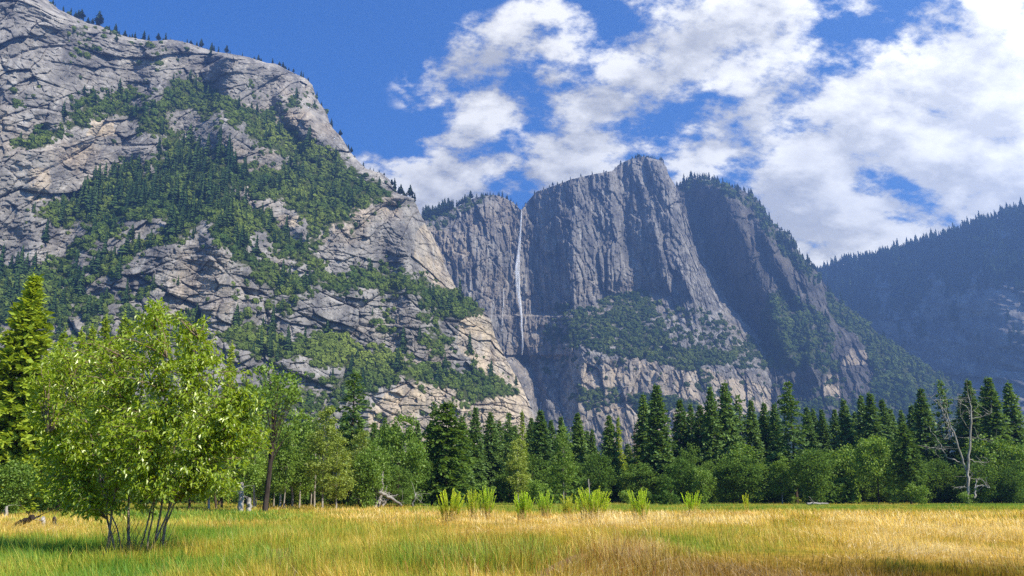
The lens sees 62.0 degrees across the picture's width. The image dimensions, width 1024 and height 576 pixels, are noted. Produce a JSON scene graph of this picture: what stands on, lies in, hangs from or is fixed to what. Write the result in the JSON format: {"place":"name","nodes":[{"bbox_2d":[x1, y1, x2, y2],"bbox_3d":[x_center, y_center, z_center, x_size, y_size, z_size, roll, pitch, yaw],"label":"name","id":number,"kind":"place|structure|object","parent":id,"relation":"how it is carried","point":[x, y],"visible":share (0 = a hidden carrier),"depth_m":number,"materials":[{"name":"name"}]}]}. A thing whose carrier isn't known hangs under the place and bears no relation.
{"place":"outdoors","nodes":[
{"label":"outdoors","id":0,"kind":"place"},
{"bbox_2d":[0,0,541,464],"bbox_3d":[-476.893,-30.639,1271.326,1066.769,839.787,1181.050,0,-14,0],"label":"mountain","id":1,"kind":"structure","parent":0,"point":[36,46],"depth_m":1038.54,"materials":[{"name":"stone"}]},
{"bbox_2d":[0,30,518,464],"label":"slope forest","id":2,"kind":"object","parent":1,"relation":"on","point":[88,201],"visible":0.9,"depth_m":995.52,"materials":[{"name":"green plant"}]},
{"bbox_2d":[0,2,519,461],"bbox_3d":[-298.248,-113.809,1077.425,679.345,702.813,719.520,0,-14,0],"label":"shrub cover","id":3,"kind":"object","parent":1,"relation":"on","point":[320,350],"visible":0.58,"depth_m":1016.27,"materials":[{"name":"green plant"}]},
{"bbox_2d":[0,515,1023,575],"bbox_3d":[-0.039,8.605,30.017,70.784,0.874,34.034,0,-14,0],"label":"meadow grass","id":4,"kind":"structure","parent":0,"point":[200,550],"depth_m":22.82,"materials":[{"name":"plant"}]},
{"bbox_2d":[0,498,1023,575],"bbox_3d":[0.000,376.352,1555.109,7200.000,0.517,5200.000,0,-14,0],"label":"ground","id":5,"kind":"structure","parent":0,"point":[817,549],"depth_m":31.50,"materials":[{"name":"yellow plant"}]},
{"bbox_2d":[0,458,39,515],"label":"broadleaf tree","id":6,"kind":"object","parent":5,"relation":"on","point":[10,477],"visible":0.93,"depth_m":56.13,"materials":[{"name":"green plant"}]},
{"bbox_2d":[0,268,75,514],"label":"fir tree","id":7,"kind":"object","parent":5,"relation":"on","point":[24,342],"visible":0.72,"depth_m":61.26,"materials":[{"name":"green plant"}]},
{"bbox_2d":[31,404,114,513],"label":"broadleaf tree","id":8,"kind":"object","parent":5,"relation":"on","point":[88,415],"visible":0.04,"depth_m":70.55,"materials":[{"name":"green plant"}]},
{"bbox_2d":[76,323,97,422],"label":"fir tree","id":9,"kind":"object","parent":5,"relation":"on","point":[93,333],"visible":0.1,"depth_m":96.64,"materials":[{"name":"green plant"}]},
{"bbox_2d":[89,313,111,409],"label":"fir tree","id":10,"kind":"object","parent":5,"relation":"on","point":[104,329],"visible":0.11,"depth_m":105.38,"materials":[{"name":"green plant"}]},
{"bbox_2d":[16,297,279,557],"bbox_3d":[-9.947,3.589,22.955,7.680,7.102,5.222,0,-14,0],"label":"leafy tree","id":11,"kind":"object","parent":5,"relation":"on","point":[70,452],"visible":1,"depth_m":21.79,"materials":[{"name":"green plant"}]},
{"bbox_2d":[210,340,237,504],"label":"fir tree","id":12,"kind":"object","parent":5,"relation":"on","point":[229,355],"visible":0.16,"depth_m":120.57,"materials":[{"name":"green plant"}]},
{"bbox_2d":[223,404,267,505],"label":"aspen tree","id":13,"kind":"object","parent":5,"relation":"on","point":[253,471],"visible":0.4,"depth_m":81.80,"materials":[{"name":"green plant"}]},
{"bbox_2d":[245,436,273,505],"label":"slender tree","id":14,"kind":"object","parent":5,"relation":"on","point":[260,488],"visible":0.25,"depth_m":97.26,"materials":[{"name":"green plant"}]},
{"bbox_2d":[234,362,313,511],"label":"leaning tree","id":15,"kind":"object","parent":5,"relation":"on","point":[292,396],"visible":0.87,"depth_m":75.27,"materials":[{"name":"green plant"}]},
{"bbox_2d":[271,414,302,506],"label":"aspen tree","id":16,"kind":"object","parent":5,"relation":"on","point":[284,459],"visible":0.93,"depth_m":89.89,"materials":[{"name":"green plant"}]},
{"bbox_2d":[286,409,319,507],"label":"aspen tree","id":17,"kind":"object","parent":5,"relation":"on","point":[302,481],"visible":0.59,"depth_m":95.58,"materials":[{"name":"green plant"}]},
{"bbox_2d":[301,404,347,506],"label":"aspen tree","id":18,"kind":"object","parent":5,"relation":"on","point":[319,447],"visible":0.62,"depth_m":90.20,"materials":[{"name":"green plant"}]},
{"bbox_2d":[318,436,357,508],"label":"aspen tree","id":19,"kind":"object","parent":5,"relation":"on","point":[342,484],"visible":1,"depth_m":85.71,"materials":[{"name":"green plant"}]},
{"bbox_2d":[324,369,376,502],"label":"pine tree","id":20,"kind":"object","parent":5,"relation":"on","point":[348,430],"visible":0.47,"depth_m":111.13,"materials":[{"name":"green plant"}]},
{"bbox_2d":[344,429,371,498],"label":"slender tree","id":21,"kind":"object","parent":5,"relation":"on","point":[353,451],"visible":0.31,"depth_m":102.01,"materials":[{"name":"green plant"}]},
{"bbox_2d":[346,447,388,508],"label":"broadleaf tree","id":22,"kind":"object","parent":5,"relation":"on","point":[367,468],"visible":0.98,"depth_m":93.04,"materials":[{"name":"green plant"}]},
{"bbox_2d":[367,437,394,499],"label":"slender tree","id":23,"kind":"object","parent":5,"relation":"on","point":[388,468],"visible":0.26,"depth_m":97.53,"materials":[{"name":"green plant"}]},
{"bbox_2d":[387,464,416,506],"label":"undergrowth bush","id":24,"kind":"object","parent":5,"relation":"on","point":[405,490],"visible":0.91,"depth_m":101.56,"materials":[{"name":"green plant"}]},
{"bbox_2d":[371,413,435,506],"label":"broadleaf tree","id":25,"kind":"object","parent":5,"relation":"on","point":[392,442],"visible":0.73,"depth_m":105.71,"materials":[{"name":"green plant"}]},
{"bbox_2d":[390,451,437,505],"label":"undergrowth bush","id":26,"kind":"object","parent":5,"relation":"on","point":[427,466],"visible":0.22,"depth_m":111.22,"materials":[{"name":"green plant"}]},
{"bbox_2d":[434,488,465,525],"bbox_3d":[-2.981,10.406,40.443,2.090,1.817,2.089,9,-16,-33],"label":"weed","id":27,"kind":"object","parent":5,"relation":"on","point":[454,505],"visible":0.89,"depth_m":40.37,"materials":[{"name":"green plant"}]},
{"bbox_2d":[420,398,481,505],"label":"pine tree","id":28,"kind":"object","parent":5,"relation":"on","point":[445,470],"visible":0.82,"depth_m":115.15,"materials":[{"name":"green plant"}]},
{"bbox_2d":[449,415,475,502],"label":"conifer tree","id":29,"kind":"object","parent":5,"relation":"on","point":[462,418],"visible":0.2,"depth_m":142.81,"materials":[{"name":"green plant"}]},
{"bbox_2d":[468,406,489,502],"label":"conifer tree","id":30,"kind":"object","parent":5,"relation":"on","point":[476,428],"visible":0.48,"depth_m":147.30,"materials":[{"name":"green plant"}]},
{"bbox_2d":[473,485,498,519],"bbox_3d":[-1.432,12.739,50.363,1.893,2.135,2.104,-7,-15,27],"label":"weed","id":31,"kind":"object","parent":5,"relation":"on","point":[487,505],"visible":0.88,"depth_m":50.24,"materials":[{"name":"green plant"}]},
{"bbox_2d":[481,412,507,502],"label":"conifer tree","id":32,"kind":"object","parent":5,"relation":"on","point":[492,447],"visible":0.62,"depth_m":154.69,"materials":[{"name":"green plant"}]},
{"bbox_2d":[499,412,516,495],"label":"conifer tree","id":33,"kind":"object","parent":5,"relation":"on","point":[509,430],"visible":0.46,"depth_m":157.64,"materials":[{"name":"green plant"}]},
{"bbox_2d":[492,466,523,502],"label":"undergrowth bush","id":34,"kind":"object","parent":5,"relation":"on","point":[500,486],"visible":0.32,"depth_m":145.50,"materials":[{"name":"green plant"}]},
{"bbox_2d":[0,501,1023,526],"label":"meadow grass","id":35,"kind":"structure","parent":5,"relation":"on","point":[845,512],"depth_m":60.35,"materials":[{"name":"plant"}]},
{"bbox_2d":[502,437,532,499],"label":"aspen tree","id":36,"kind":"object","parent":5,"relation":"on","point":[519,461],"visible":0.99,"depth_m":118.97,"materials":[{"name":"green plant"}]},
{"bbox_2d":[510,490,538,522],"bbox_3d":[0.665,10.696,41.442,1.786,1.713,1.940,-6,-15,24],"label":"weed","id":37,"kind":"object","parent":5,"relation":"on","point":[522,508],"visible":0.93,"depth_m":41.40,"materials":[{"name":"green plant"}]},
{"bbox_2d":[506,453,552,502],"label":"undergrowth bush","id":38,"kind":"object","parent":5,"relation":"on","point":[535,465],"visible":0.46,"depth_m":143.83,"materials":[{"name":"green plant"}]},
{"bbox_2d":[523,477,550,503],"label":"bush","id":39,"kind":"object","parent":5,"relation":"on","point":[536,487],"visible":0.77,"depth_m":119.61,"materials":[{"name":"green plant"}]},
{"bbox_2d":[526,409,558,501],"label":"conifer tree","id":40,"kind":"object","parent":5,"relation":"on","point":[542,452],"visible":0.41,"depth_m":149.30,"materials":[{"name":"green plant"}]},
{"bbox_2d":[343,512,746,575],"bbox_3d":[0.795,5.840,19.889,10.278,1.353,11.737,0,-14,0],"label":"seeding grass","id":41,"kind":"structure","parent":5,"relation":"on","point":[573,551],"depth_m":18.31,"materials":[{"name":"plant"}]},
{"bbox_2d":[274,500,841,534],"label":"dry grass","id":42,"kind":"structure","parent":5,"relation":"on","point":[631,519],"depth_m":36.48,"materials":[{"name":"yellow plant"}]},
{"bbox_2d":[532,461,593,503],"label":"undergrowth bush","id":43,"kind":"object","parent":5,"relation":"on","point":[556,493],"visible":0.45,"depth_m":136.34,"materials":[{"name":"green plant"}]},
{"bbox_2d":[547,425,580,501],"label":"aspen tree","id":44,"kind":"object","parent":5,"relation":"on","point":[564,463],"visible":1,"depth_m":124.95,"materials":[{"name":"green plant"}]},
{"bbox_2d":[568,412,591,489],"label":"conifer tree","id":45,"kind":"object","parent":5,"relation":"on","point":[578,442],"visible":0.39,"depth_m":157.11,"materials":[{"name":"green plant"}]},
{"bbox_2d":[570,486,615,522],"bbox_3d":[3.527,9.787,38.531,2.442,1.701,2.221,0,-14,0],"label":"weed","id":46,"kind":"object","parent":5,"relation":"on","point":[587,502],"visible":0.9,"depth_m":38.50,"materials":[{"name":"green plant"}]},
{"bbox_2d":[579,448,620,499],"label":"broadleaf tree","id":47,"kind":"object","parent":5,"relation":"on","point":[605,476],"visible":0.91,"depth_m":141.58,"materials":[{"name":"green plant"}]},
{"bbox_2d":[595,416,624,502],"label":"conifer tree","id":48,"kind":"object","parent":5,"relation":"on","point":[608,445],"visible":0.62,"depth_m":151.73,"materials":[{"name":"green plant"}]},
{"bbox_2d":[629,392,649,497],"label":"conifer tree","id":49,"kind":"object","parent":5,"relation":"on","point":[639,438],"visible":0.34,"depth_m":157.68,"materials":[{"name":"green plant"}]},
{"bbox_2d":[627,487,652,522],"bbox_3d":[6.475,10.889,42.574,2.217,1.887,1.975,0,-14,0],"label":"weed","id":50,"kind":"object","parent":5,"relation":"on","point":[641,503],"visible":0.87,"depth_m":42.46,"materials":[{"name":"green plant"}]},
{"bbox_2d":[617,462,663,502],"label":"undergrowth bush","id":51,"kind":"object","parent":5,"relation":"on","point":[640,472],"visible":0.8,"depth_m":142.50,"materials":[{"name":"green plant"}]},
{"bbox_2d":[637,383,678,502],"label":"conifer tree","id":52,"kind":"object","parent":5,"relation":"on","point":[657,418],"visible":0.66,"depth_m":147.23,"materials":[{"name":"green plant"}]},
{"bbox_2d":[654,475,681,504],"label":"broadleaf tree","id":53,"kind":"object","parent":5,"relation":"on","point":[665,497],"visible":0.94,"depth_m":123.76,"materials":[{"name":"green plant"}]},
{"bbox_2d":[669,399,695,462],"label":"conifer tree","id":54,"kind":"object","parent":5,"relation":"on","point":[680,434],"visible":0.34,"depth_m":159.56,"materials":[{"name":"green plant"}]},
{"bbox_2d":[662,456,703,502],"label":"undergrowth bush","id":55,"kind":"object","parent":5,"relation":"on","point":[678,479],"visible":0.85,"depth_m":134.49,"materials":[{"name":"green plant"}]},
{"bbox_2d":[689,405,708,492],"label":"conifer tree","id":56,"kind":"object","parent":5,"relation":"on","point":[697,426],"visible":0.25,"depth_m":157.89,"materials":[{"name":"green plant"}]},
{"bbox_2d":[687,466,717,503],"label":"broadleaf tree","id":57,"kind":"object","parent":5,"relation":"on","point":[699,482],"visible":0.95,"depth_m":132.10,"materials":[{"name":"green plant"}]},
{"bbox_2d":[698,385,727,501],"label":"conifer tree","id":58,"kind":"object","parent":5,"relation":"on","point":[712,446],"visible":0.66,"depth_m":153.55,"materials":[{"name":"green plant"}]},
{"bbox_2d":[711,458,739,503],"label":"broadleaf tree","id":59,"kind":"object","parent":5,"relation":"on","point":[727,496],"visible":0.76,"depth_m":135.85,"materials":[{"name":"green plant"}]},
{"bbox_2d":[715,382,747,501],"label":"conifer tree","id":60,"kind":"object","parent":5,"relation":"on","point":[730,430],"visible":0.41,"depth_m":155.90,"materials":[{"name":"green plant"}]},
{"bbox_2d":[713,455,767,503],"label":"undergrowth bush","id":61,"kind":"object","parent":5,"relation":"on","point":[743,469],"visible":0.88,"depth_m":135.14,"materials":[{"name":"green plant"}]},
{"bbox_2d":[715,441,770,501],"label":"broadleaf tree","id":62,"kind":"object","parent":5,"relation":"on","point":[740,447],"visible":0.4,"depth_m":138.37,"materials":[{"name":"green plant"}]},
{"bbox_2d":[732,394,760,490],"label":"conifer tree","id":63,"kind":"object","parent":5,"relation":"on","point":[738,407],"visible":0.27,"depth_m":162.84,"materials":[{"name":"green plant"}]},
{"bbox_2d":[744,399,768,493],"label":"conifer tree","id":64,"kind":"object","parent":5,"relation":"on","point":[756,445],"visible":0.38,"depth_m":162.25,"materials":[{"name":"green plant"}]},
{"bbox_2d":[757,402,775,486],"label":"conifer tree","id":65,"kind":"object","parent":5,"relation":"on","point":[764,427],"visible":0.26,"depth_m":165.91,"materials":[{"name":"green plant"}]},
{"bbox_2d":[749,457,798,502],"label":"undergrowth bush","id":66,"kind":"object","parent":5,"relation":"on","point":[767,498],"visible":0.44,"depth_m":142.22,"materials":[{"name":"green plant"}]},
{"bbox_2d":[765,402,792,501],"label":"conifer tree","id":67,"kind":"object","parent":5,"relation":"on","point":[774,421],"visible":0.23,"depth_m":162.61,"materials":[{"name":"green plant"}]},
{"bbox_2d":[766,453,793,503],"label":"broadleaf tree","id":68,"kind":"object","parent":5,"relation":"on","point":[781,482],"visible":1,"depth_m":134.40,"materials":[{"name":"green plant"}]},
{"bbox_2d":[766,381,823,502],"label":"conifer tree","id":69,"kind":"object","parent":5,"relation":"on","point":[789,434],"visible":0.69,"depth_m":145.96,"materials":[{"name":"green plant"}]},
{"bbox_2d":[799,405,821,498],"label":"conifer tree","id":70,"kind":"object","parent":5,"relation":"on","point":[810,434],"visible":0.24,"depth_m":169.44,"materials":[{"name":"green plant"}]},
{"bbox_2d":[788,447,839,502],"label":"undergrowth bush","id":71,"kind":"object","parent":5,"relation":"on","point":[813,463],"visible":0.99,"depth_m":130.10,"materials":[{"name":"green plant"}]},
{"bbox_2d":[815,408,837,500],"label":"conifer tree","id":72,"kind":"object","parent":5,"relation":"on","point":[825,437],"visible":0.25,"depth_m":173.51,"materials":[{"name":"green plant"}]},
{"bbox_2d":[801,446,859,503],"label":"undergrowth bush","id":73,"kind":"object","parent":5,"relation":"on","point":[845,485],"visible":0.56,"depth_m":133.91,"materials":[{"name":"green plant"}]},
{"bbox_2d":[828,409,844,472],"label":"conifer tree","id":74,"kind":"object","parent":5,"relation":"on","point":[834,426],"visible":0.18,"depth_m":187.66,"materials":[{"name":"green plant"}]},
{"bbox_2d":[834,398,864,500],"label":"conifer tree","id":75,"kind":"object","parent":5,"relation":"on","point":[846,435],"visible":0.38,"depth_m":163.63,"materials":[{"name":"green plant"}]},
{"bbox_2d":[829,443,870,502],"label":"broadleaf tree","id":76,"kind":"object","parent":5,"relation":"on","point":[849,471],"visible":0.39,"depth_m":145.44,"materials":[{"name":"green plant"}]},
{"bbox_2d":[853,392,873,447],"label":"conifer tree","id":77,"kind":"object","parent":5,"relation":"on","point":[860,410],"visible":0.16,"depth_m":170.53,"materials":[{"name":"green plant"}]},
{"bbox_2d":[851,434,898,503],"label":"broadleaf tree","id":78,"kind":"object","parent":5,"relation":"on","point":[863,450],"visible":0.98,"depth_m":132.29,"materials":[{"name":"green plant"}]},
{"bbox_2d":[857,391,895,501],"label":"conifer tree","id":79,"kind":"object","parent":5,"relation":"on","point":[870,424],"visible":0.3,"depth_m":159.96,"materials":[{"name":"green plant"}]},
{"bbox_2d":[877,398,902,488],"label":"conifer tree","id":80,"kind":"object","parent":5,"relation":"on","point":[885,419],"visible":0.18,"depth_m":173.60,"materials":[{"name":"green plant"}]},
{"bbox_2d":[885,422,932,503],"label":"cedar tree","id":81,"kind":"object","parent":5,"relation":"on","point":[913,463],"visible":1,"depth_m":130.77,"materials":[{"name":"green plant"}]},
{"bbox_2d":[902,482,931,503],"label":"bush","id":82,"kind":"object","parent":5,"relation":"on","point":[917,497],"visible":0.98,"depth_m":127.60,"materials":[{"name":"green plant"}]},
{"bbox_2d":[899,458,949,502],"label":"undergrowth bush","id":83,"kind":"object","parent":5,"relation":"on","point":[928,466],"visible":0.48,"depth_m":144.80,"materials":[{"name":"green plant"}]},
{"bbox_2d":[909,387,955,501],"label":"conifer tree","id":84,"kind":"object","parent":5,"relation":"on","point":[921,418],"visible":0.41,"depth_m":155.63,"materials":[{"name":"green plant"}]},
{"bbox_2d":[924,458,956,502],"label":"bush","id":85,"kind":"object","parent":5,"relation":"on","point":[947,487],"visible":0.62,"depth_m":145.46,"materials":[{"name":"green plant"}]},
{"bbox_2d":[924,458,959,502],"bbox_3d":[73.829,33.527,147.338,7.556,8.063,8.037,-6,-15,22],"label":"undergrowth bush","id":86,"kind":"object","parent":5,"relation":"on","point":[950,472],"visible":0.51,"depth_m":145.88,"materials":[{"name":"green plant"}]},
{"bbox_2d":[931,379,966,499],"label":"conifer tree","id":87,"kind":"object","parent":5,"relation":"on","point":[948,443],"visible":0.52,"depth_m":157.82,"materials":[{"name":"green plant"}]},
{"bbox_2d":[919,382,996,494],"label":"dead tree","id":88,"kind":"object","parent":5,"relation":"on","point":[967,469],"visible":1,"depth_m":128.95,"materials":[{"name":"grey wood"}]},
{"bbox_2d":[955,378,985,499],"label":"conifer tree","id":89,"kind":"object","parent":5,"relation":"on","point":[976,423],"visible":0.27,"depth_m":156.44,"materials":[{"name":"green plant"}]},
{"bbox_2d":[952,460,1001,503],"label":"undergrowth bush","id":90,"kind":"object","parent":5,"relation":"on","point":[985,472],"visible":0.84,"depth_m":137.20,"materials":[{"name":"green plant"}]},
{"bbox_2d":[953,432,1023,501],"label":"broadleaf tree","id":91,"kind":"object","parent":5,"relation":"on","point":[978,447],"visible":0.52,"depth_m":145.58,"materials":[{"name":"green plant"}]},
{"bbox_2d":[974,377,1017,502],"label":"conifer tree","id":92,"kind":"object","parent":5,"relation":"on","point":[994,420],"visible":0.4,"depth_m":150.27,"materials":[{"name":"green plant"}]},
{"bbox_2d":[988,439,1023,502],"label":"broadleaf tree","id":93,"kind":"object","parent":5,"relation":"on","point":[1019,449],"visible":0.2,"depth_m":145.13,"materials":[{"name":"green plant"}]},
{"bbox_2d":[991,452,1023,502],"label":"undergrowth bush","id":94,"kind":"object","parent":5,"relation":"on","point":[1019,465],"visible":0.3,"depth_m":143.35,"materials":[{"name":"green plant"}]},
{"bbox_2d":[994,466,1023,503],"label":"broadleaf tree","id":95,"kind":"object","parent":5,"relation":"on","point":[1006,475],"visible":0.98,"depth_m":135.79,"materials":[{"name":"green plant"}]},
{"bbox_2d":[995,379,1023,460],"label":"conifer tree","id":96,"kind":"object","parent":5,"relation":"on","point":[1015,414],"visible":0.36,"depth_m":153.24,"materials":[{"name":"green plant"}]},
{"bbox_2d":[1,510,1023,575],"bbox_3d":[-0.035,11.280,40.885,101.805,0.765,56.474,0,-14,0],"label":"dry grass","id":97,"kind":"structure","parent":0,"point":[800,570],"depth_m":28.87,"materials":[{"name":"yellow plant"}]},
{"bbox_2d":[48,0,1023,269],"label":"sky","id":98,"kind":"structure","parent":0,"point":[857,125],"materials":[{"name":"blue"}]},
{"bbox_2d":[424,156,779,457],"bbox_3d":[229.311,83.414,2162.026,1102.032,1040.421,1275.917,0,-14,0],"label":"waterfall cliff","id":99,"kind":"structure","parent":0,"point":[588,240],"depth_m":2233.26,"materials":[{"name":"stone"}]},
{"bbox_2d":[515,210,522,354],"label":"waterfall","id":100,"kind":"structure","parent":99,"relation":"on","point":[517,275],"depth_m":2254.17,"materials":[{"name":"liquid"}]},
{"bbox_2d":[427,194,781,445],"bbox_3d":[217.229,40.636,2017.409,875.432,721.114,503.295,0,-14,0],"label":"shrub cover","id":101,"kind":"object","parent":99,"relation":"on","point":[607,332],"visible":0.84,"depth_m":2022.93,"materials":[{"name":"green plant"}]},
{"bbox_2d":[676,178,990,493],"bbox_3d":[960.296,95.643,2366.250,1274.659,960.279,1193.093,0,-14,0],"label":"rock pinnacle","id":102,"kind":"object","parent":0,"point":[746,263],"visible":0.36,"depth_m":2293.93,"materials":[{"name":"grey stone"}]},
{"bbox_2d":[682,176,980,457],"bbox_3d":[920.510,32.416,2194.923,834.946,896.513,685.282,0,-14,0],"label":"shrub cover","id":103,"kind":"object","parent":102,"relation":"on","point":[782,342],"visible":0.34,"depth_m":2143.09,"materials":[{"name":"green plant"}]},
{"bbox_2d":[679,171,1003,448],"bbox_3d":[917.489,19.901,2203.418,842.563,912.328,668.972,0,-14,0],"label":"slope forest","id":104,"kind":"object","parent":102,"relation":"on","point":[779,238],"visible":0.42,"depth_m":2222.90,"materials":[{"name":"green plant"}]},
{"bbox_2d":[824,212,1023,426],"bbox_3d":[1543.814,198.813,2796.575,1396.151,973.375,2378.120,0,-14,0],"label":"mountain","id":105,"kind":"structure","parent":0,"point":[948,349],"depth_m":2606.47,"materials":[{"name":"stone"}]},
{"bbox_2d":[815,197,1023,361],"bbox_3d":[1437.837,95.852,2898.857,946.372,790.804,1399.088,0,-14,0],"label":"slope forest","id":106,"kind":"object","parent":105,"relation":"on","point":[977,245],"visible":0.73,"depth_m":2905.26,"materials":[{"name":"green plant"}]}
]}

